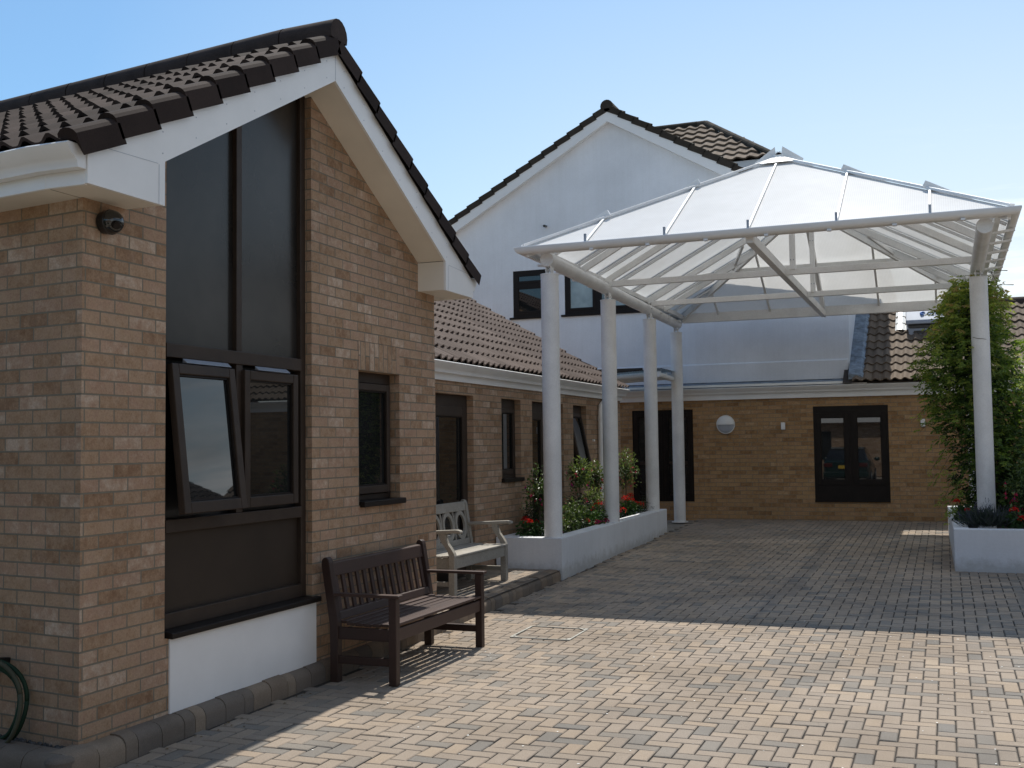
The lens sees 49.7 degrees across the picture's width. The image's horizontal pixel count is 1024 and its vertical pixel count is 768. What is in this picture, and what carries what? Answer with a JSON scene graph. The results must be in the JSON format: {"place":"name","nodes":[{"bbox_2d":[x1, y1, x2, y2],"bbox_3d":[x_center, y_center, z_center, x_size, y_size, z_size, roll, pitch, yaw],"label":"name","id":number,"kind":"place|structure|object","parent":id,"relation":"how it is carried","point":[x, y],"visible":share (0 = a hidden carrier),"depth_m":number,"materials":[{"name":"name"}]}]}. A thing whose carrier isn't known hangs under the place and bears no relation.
{"place":"outdoors","nodes":[
{"label":"outdoors","id":0,"kind":"place"},
{"bbox_2d":[437,568,547,613],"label":"pavement","id":1,"kind":"structure","parent":0,"point":[493,582],"depth_m":12.03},
{"bbox_2d":[436,499,512,595],"bbox_3d":[-0.526,1.693,11.585,0.609,0.894,1.432,-2,-3,21],"label":"garden bench","id":2,"kind":"object","parent":1,"relation":"on","point":[463,550],"visible":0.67,"depth_m":11.79,"materials":[{"name":"grey wood"}]},
{"bbox_2d":[446,571,557,599],"bbox_3d":[-0.727,2.147,11.630,1.550,0.042,3.700,-2,-3,21],"label":"pavement bed","id":3,"kind":"object","parent":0,"point":[501,587],"visible":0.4,"depth_m":11.80,"materials":[{"name":"grey concrete"}]},
{"bbox_2d":[0,0,1023,297],"label":"sky","id":4,"kind":"structure","parent":0,"point":[912,91],"materials":[{"name":"blue"}]},
{"bbox_2d":[108,519,1023,767],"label":"driveway","id":5,"kind":"structure","parent":0,"point":[332,721],"depth_m":7.85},
{"bbox_2d":[322,539,486,686],"bbox_3d":[-0.779,1.695,8.463,0.615,0.871,1.578,-2,-3,21],"label":"garden bench","id":6,"kind":"object","parent":5,"relation":"on","point":[394,615],"visible":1,"depth_m":8.21,"materials":[{"name":"brown wood"}]},
{"bbox_2d":[510,626,587,640],"bbox_3d":[0.326,2.154,9.566,0.537,0.023,0.543,-2,-3,21],"label":"access cover","id":7,"kind":"object","parent":5,"relation":"on","point":[566,639],"visible":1,"depth_m":9.47,"materials":[{"name":"metal"}]},
{"bbox_2d":[514,146,1021,537],"bbox_3d":[4.099,-0.410,15.974,5.540,5.400,8.360,-2,-3,21],"label":"entrance canopy","id":8,"kind":"object","parent":5,"relation":"on","point":[774,234],"visible":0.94,"depth_m":14.47,"materials":[{"name":"white metal"}]},
{"bbox_2d":[617,368,674,382],"bbox_3d":[2.442,-0.125,20.373,1.062,0.200,1.700,-2,-3,21],"label":"glass awning","id":9,"kind":"object","parent":8,"relation":"attached to","point":[637,376],"visible":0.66,"depth_m":19.80,"materials":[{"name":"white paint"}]},
{"bbox_2d":[652,520,693,540],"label":"ground","id":10,"kind":"structure","parent":0,"point":[671,525],"depth_m":20.10,"materials":[{"name":"grey concrete"}]},
{"bbox_2d":[0,18,480,746],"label":"gable building","id":11,"kind":"structure","parent":10,"relation":"on","point":[216,400],"depth_m":6.89,"materials":[{"name":"brick"}]},
{"bbox_2d":[0,657,28,742],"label":"hose coil","id":12,"kind":"object","parent":11,"relation":"attached to","point":[10,670],"visible":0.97,"depth_m":5.82,"materials":[{"name":"green plastic"}]},
{"bbox_2d":[96,209,124,234],"bbox_3d":[-2.160,-0.877,5.989,0.150,0.137,0.137,-2,-3,21],"label":"dome camera","id":13,"kind":"object","parent":11,"relation":"attached to","point":[110,222],"visible":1,"depth_m":5.95,"materials":[{"name":"black plastic"}]},
{"bbox_2d":[164,96,321,638],"bbox_3d":[-1.735,-0.334,7.267,0.216,3.705,1.672,-2,-3,21],"label":"window","id":14,"kind":"structure","parent":11,"relation":"in","point":[235,430],"depth_m":7.22,"materials":[{"name":"brown glass"}]},
{"bbox_2d":[358,372,405,507],"bbox_3d":[-1.107,0.441,8.930,0.215,1.065,0.729,-2,-3,21],"label":"window","id":15,"kind":"structure","parent":11,"relation":"in","point":[373,389],"depth_m":8.97,"materials":[{"name":"black glass"}]},
{"bbox_2d":[0,569,560,767],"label":"kerb","id":16,"kind":"structure","parent":10,"relation":"on","point":[117,748],"depth_m":6.53,"materials":[{"name":"grey concrete"}]},
{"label":"gravel strip","id":17,"kind":"structure","parent":16,"relation":"on","visible":0},
{"bbox_2d":[0,734,66,748],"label":"gravel chippings","id":18,"kind":"object","parent":17,"relation":"on","point":[21,739],"visible":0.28,"depth_m":5.85,"materials":[{"name":"grey gravel"}]},
{"bbox_2d":[434,298,629,581],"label":"brick wing","id":19,"kind":"structure","parent":10,"relation":"on","point":[488,416],"depth_m":13.92,"materials":[{"name":"brown brick"}]},
{"bbox_2d":[435,393,467,581],"bbox_3d":[-0.732,1.153,12.317,0.095,2.078,1.020,-2,-3,21],"label":"door","id":20,"kind":"structure","parent":19,"relation":"in","point":[451,410],"depth_m":12.41,"materials":[{"name":"glass"}]},
{"bbox_2d":[501,399,524,482],"bbox_3d":[-0.063,0.711,13.916,0.205,1.035,0.700,-2,-3,21],"label":"window","id":21,"kind":"structure","parent":19,"relation":"in","point":[507,406],"depth_m":14.02,"materials":[{"name":"black glass"}]},
{"bbox_2d":[532,402,543,526],"bbox_3d":[0.399,1.273,15.201,0.095,2.028,1.280,-2,-3,21],"label":"window","id":22,"kind":"structure","parent":19,"relation":"in","point":[537,408],"depth_m":15.05,"materials":[{"name":"glass"}]},
{"bbox_2d":[573,406,590,474],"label":"window","id":23,"kind":"structure","parent":19,"relation":"in","point":[581,448],"depth_m":16.58,"materials":[{"name":"black glass"}]},
{"bbox_2d":[496,509,666,579],"bbox_3d":[1.277,2.285,15.832,0.835,0.655,5.909,-2,-3,21],"label":"planter box","id":24,"kind":"object","parent":10,"relation":"on","point":[568,554],"visible":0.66,"depth_m":13.83,"materials":[{"name":"concrete"}]},
{"bbox_2d":[515,516,543,536],"bbox_3d":[0.232,1.808,13.598,0.370,0.363,0.567,-1,-3,11],"label":"geranium","id":25,"kind":"object","parent":24,"relation":"on","point":[526,531],"visible":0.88,"depth_m":13.55,"materials":[{"name":"green plant"}]},
{"bbox_2d":[521,501,543,534],"bbox_3d":[0.280,1.700,13.931,0.336,0.566,0.783,-2,-3,21],"label":"round shrub","id":26,"kind":"object","parent":24,"relation":"on","point":[533,513],"visible":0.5,"depth_m":13.87,"materials":[{"name":"green plant"}]},
{"bbox_2d":[520,463,570,532],"bbox_3d":[0.308,1.476,13.766,0.664,0.992,0.620,1,-3,-22],"label":"fuchsia","id":27,"kind":"object","parent":24,"relation":"on","point":[538,495],"visible":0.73,"depth_m":13.77,"materials":[{"name":"green plant"}]},
{"bbox_2d":[562,508,582,533],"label":"bedding plant","id":28,"kind":"object","parent":24,"relation":"on","point":[570,524],"visible":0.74,"depth_m":14.34,"materials":[{"name":"green plant"}]},
{"bbox_2d":[562,496,589,529],"bbox_3d":[0.825,1.742,14.622,0.426,0.543,1.098,-2,-3,14],"label":"fuchsia","id":29,"kind":"object","parent":24,"relation":"on","point":[577,511],"visible":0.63,"depth_m":14.60,"materials":[{"name":"green plant"}]},
{"bbox_2d":[562,492,595,527],"bbox_3d":[0.903,1.768,15.220,0.405,0.589,1.026,-2,-3,21],"label":"round shrub","id":30,"kind":"object","parent":24,"relation":"on","point":[582,503],"visible":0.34,"depth_m":15.20,"materials":[{"name":"green plant"}]},
{"bbox_2d":[564,455,595,500],"bbox_3d":[0.942,1.516,15.330,0.410,1.066,0.875,-1,-3,9],"label":"fuchsia","id":31,"kind":"object","parent":24,"relation":"on","point":[577,473],"visible":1,"depth_m":15.31,"materials":[{"name":"green plant"}]},
{"bbox_2d":[575,486,604,516],"bbox_3d":[1.112,1.754,15.646,0.742,0.622,0.609,-2,-3,21],"label":"fuchsia","id":32,"kind":"object","parent":24,"relation":"on","point":[592,496],"visible":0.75,"depth_m":15.62,"materials":[{"name":"green plant"}]},
{"bbox_2d":[583,501,607,527],"bbox_3d":[1.126,1.845,15.299,0.362,0.458,0.975,-2,-3,21],"label":"geranium","id":33,"kind":"object","parent":24,"relation":"on","point":[594,514],"visible":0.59,"depth_m":15.29,"materials":[{"name":"green plant"}]},
{"bbox_2d":[588,518,609,526],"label":"geranium","id":34,"kind":"object","parent":24,"relation":"on","point":[601,521],"visible":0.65,"depth_m":15.23,"materials":[{"name":"red plant"}]},
{"bbox_2d":[587,460,621,493],"bbox_3d":[1.237,1.591,16.222,0.412,1.008,0.821,1,-4,-28],"label":"fuchsia","id":35,"kind":"object","parent":24,"relation":"on","point":[596,475],"visible":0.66,"depth_m":16.20,"materials":[{"name":"green plant"}]},
{"bbox_2d":[590,498,622,518],"bbox_3d":[1.368,1.831,16.018,0.462,0.544,0.897,-2,-3,21],"label":"round shrub","id":36,"kind":"object","parent":24,"relation":"on","point":[602,507],"visible":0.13,"depth_m":16.00,"materials":[{"name":"green plant"}]},
{"bbox_2d":[618,446,641,516],"bbox_3d":[1.765,1.566,17.438,0.562,1.180,0.883,-1,-3,7],"label":"fuchsia","id":37,"kind":"object","parent":24,"relation":"on","point":[625,473],"visible":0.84,"depth_m":17.51,"materials":[{"name":"green plant"}]},
{"bbox_2d":[619,493,643,517],"bbox_3d":[1.792,1.933,17.323,0.370,0.439,1.302,-2,-3,21],"label":"geranium","id":38,"kind":"object","parent":24,"relation":"on","point":[628,507],"visible":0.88,"depth_m":17.30,"materials":[{"name":"green plant"}]},
{"bbox_2d":[638,495,653,511],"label":"round shrub","id":39,"kind":"object","parent":24,"relation":"on","point":[644,502],"visible":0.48,"depth_m":18.14,"materials":[{"name":"green plant"}]},
{"bbox_2d":[448,100,866,390],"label":"white house","id":40,"kind":"structure","parent":10,"relation":"on","point":[610,156],"depth_m":22.13,"materials":[{"name":"paint"}]},
{"bbox_2d":[510,269,544,319],"bbox_3d":[0.384,-1.836,22.689,0.910,1.005,0.105,-2,-3,21],"label":"window","id":41,"kind":"structure","parent":40,"relation":"in","point":[526,284],"depth_m":22.73,"materials":[{"name":"black glass"}]},
{"bbox_2d":[561,276,641,316],"bbox_3d":[2.046,-1.893,22.040,2.240,1.005,0.105,-2,-3,21],"label":"window","id":42,"kind":"structure","parent":40,"relation":"in","point":[580,300],"depth_m":22.29,"materials":[{"name":"black glass"}]},
{"bbox_2d":[655,120,769,168],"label":"hipped house","id":43,"kind":"structure","parent":10,"relation":"on","point":[741,151],"depth_m":27.20,"materials":[{"name":"beige tile"}]},
{"bbox_2d":[620,296,1023,521],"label":"entrance wing","id":44,"kind":"structure","parent":10,"relation":"on","point":[844,448],"depth_m":20.30,"materials":[{"name":"brown brick"}]},
{"bbox_2d":[632,409,694,501],"bbox_3d":[2.912,1.377,21.261,1.190,1.747,0.095,-2,-3,21],"label":"window","id":45,"kind":"structure","parent":44,"relation":"in","point":[665,447],"depth_m":21.21,"materials":[{"name":"black glass"}]},
{"bbox_2d":[716,415,734,433],"bbox_3d":[4.002,0.760,20.736,0.352,0.350,0.145,-2,-3,21],"label":"bulkhead lamp","id":46,"kind":"object","parent":44,"relation":"attached to","point":[725,424],"visible":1,"depth_m":20.70,"materials":[{"name":"white plastic"}]},
{"bbox_2d":[781,422,784,429],"bbox_3d":[4.995,0.779,20.377,0.074,0.140,0.085,-2,-3,21],"label":"wall light","id":47,"kind":"object","parent":44,"relation":"attached to","point":[782,425],"visible":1,"depth_m":20.34,"materials":[{"name":"white plastic"}]},
{"bbox_2d":[813,405,890,502],"bbox_3d":[6.130,1.260,19.980,1.300,1.739,0.110,-2,-3,21],"label":"window","id":48,"kind":"structure","parent":44,"relation":"in","point":[852,463],"depth_m":19.94,"materials":[{"name":"black glass"}]},
{"bbox_2d":[895,311,943,334],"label":"roof window","id":49,"kind":"object","parent":44,"relation":"on","point":[918,321],"visible":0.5,"depth_m":20.98,"materials":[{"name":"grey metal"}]},
{"bbox_2d":[948,506,1023,573],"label":"planter box","id":50,"kind":"object","parent":10,"relation":"on","point":[1000,549],"visible":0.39,"depth_m":12.88,"materials":[{"name":"concrete"}]},
{"bbox_2d":[944,502,976,520],"bbox_3d":[6.024,1.686,14.776,0.589,0.252,1.299,-1,-3,9],"label":"grass tuft","id":51,"kind":"object","parent":50,"relation":"on","point":[956,512],"visible":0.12,"depth_m":14.72,"materials":[{"name":"green plant"}]},
{"bbox_2d":[952,498,975,520],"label":"geranium","id":52,"kind":"object","parent":50,"relation":"on","point":[962,507],"visible":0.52,"depth_m":14.37,"materials":[{"name":"green plant"}]},
{"bbox_2d":[906,269,1023,524],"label":"creeper","id":53,"kind":"object","parent":50,"relation":"on","point":[951,331],"visible":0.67,"depth_m":14.56,"materials":[{"name":"green plant"}]},
{"bbox_2d":[954,498,1019,527],"bbox_3d":[5.705,1.543,13.293,0.842,0.369,0.772,-2,-3,21],"label":"lavender","id":54,"kind":"object","parent":50,"relation":"on","point":[987,517],"visible":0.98,"depth_m":13.22,"materials":[{"name":"green plant"}]},
{"bbox_2d":[1000,458,1023,517],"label":"fuchsia","id":55,"kind":"object","parent":50,"relation":"on","point":[1019,493],"visible":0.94,"depth_m":13.38,"materials":[{"name":"green plant"}]},
{"bbox_2d":[1002,507,1023,528],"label":"geranium","id":56,"kind":"object","parent":50,"relation":"on","point":[1018,523],"visible":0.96,"depth_m":13.08,"materials":[{"name":"green plant"}]},
{"bbox_2d":[996,339,1023,499],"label":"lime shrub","id":57,"kind":"object","parent":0,"point":[1022,348],"visible":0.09,"depth_m":16.14,"materials":[{"name":"green plant"}]}
]}

